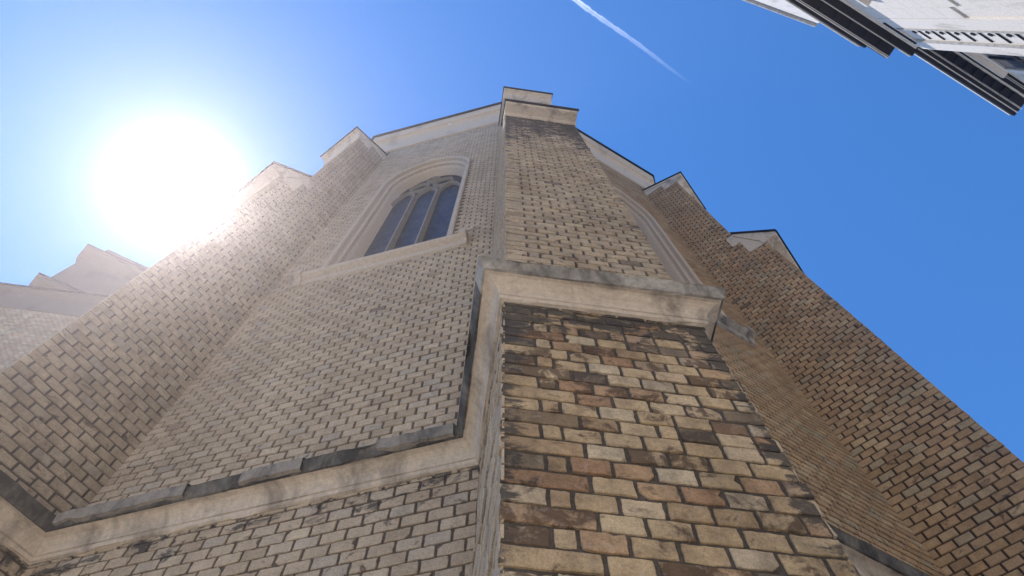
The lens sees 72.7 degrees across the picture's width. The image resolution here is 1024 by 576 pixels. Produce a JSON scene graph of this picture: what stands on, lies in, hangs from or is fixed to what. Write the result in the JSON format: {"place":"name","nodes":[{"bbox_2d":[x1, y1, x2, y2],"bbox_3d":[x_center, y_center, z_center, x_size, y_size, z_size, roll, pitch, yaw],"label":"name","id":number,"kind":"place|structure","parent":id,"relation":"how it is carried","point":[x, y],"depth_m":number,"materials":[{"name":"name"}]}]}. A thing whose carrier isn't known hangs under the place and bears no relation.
{"place":"outdoors","nodes":[
{"label":"outdoors","id":0,"kind":"place"},
{"bbox_2d":[0,86,1023,575],"bbox_3d":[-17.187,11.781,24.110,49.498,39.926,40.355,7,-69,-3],"label":"church","id":1,"kind":"structure","parent":0,"point":[522,332],"depth_m":7.89,"materials":[{"name":"brick"}]},
{"bbox_2d":[292,156,470,288],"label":"window","id":2,"kind":"structure","parent":1,"relation":"in","point":[414,212],"depth_m":16.46,"materials":[{"name":"stone"}]},
{"bbox_2d":[612,185,755,346],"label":"window","id":3,"kind":"structure","parent":1,"relation":"in","point":[671,259],"depth_m":17.66,"materials":[{"name":"stone"}]},
{"bbox_2d":[0,0,1023,461],"label":"sky","id":4,"kind":"structure","parent":0,"point":[127,127],"materials":[{"name":"blue"}]},
{"bbox_2d":[743,0,1023,115],"bbox_3d":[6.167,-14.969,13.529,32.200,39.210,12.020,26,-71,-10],"label":"townhouse","id":5,"kind":"structure","parent":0,"point":[976,47],"depth_m":23.01,"materials":[{"name":"white paint"}]},
{"bbox_2d":[856,0,871,6],"bbox_3d":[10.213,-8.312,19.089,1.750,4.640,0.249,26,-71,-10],"label":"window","id":6,"kind":"structure","parent":5,"relation":"in","point":[866,3],"depth_m":21.27,"materials":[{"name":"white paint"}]},
{"bbox_2d":[963,52,1023,77],"bbox_3d":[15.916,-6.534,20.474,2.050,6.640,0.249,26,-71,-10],"label":"window","id":7,"kind":"structure","parent":5,"relation":"in","point":[1000,65],"depth_m":23.22,"materials":[{"name":"white paint"}]}
]}

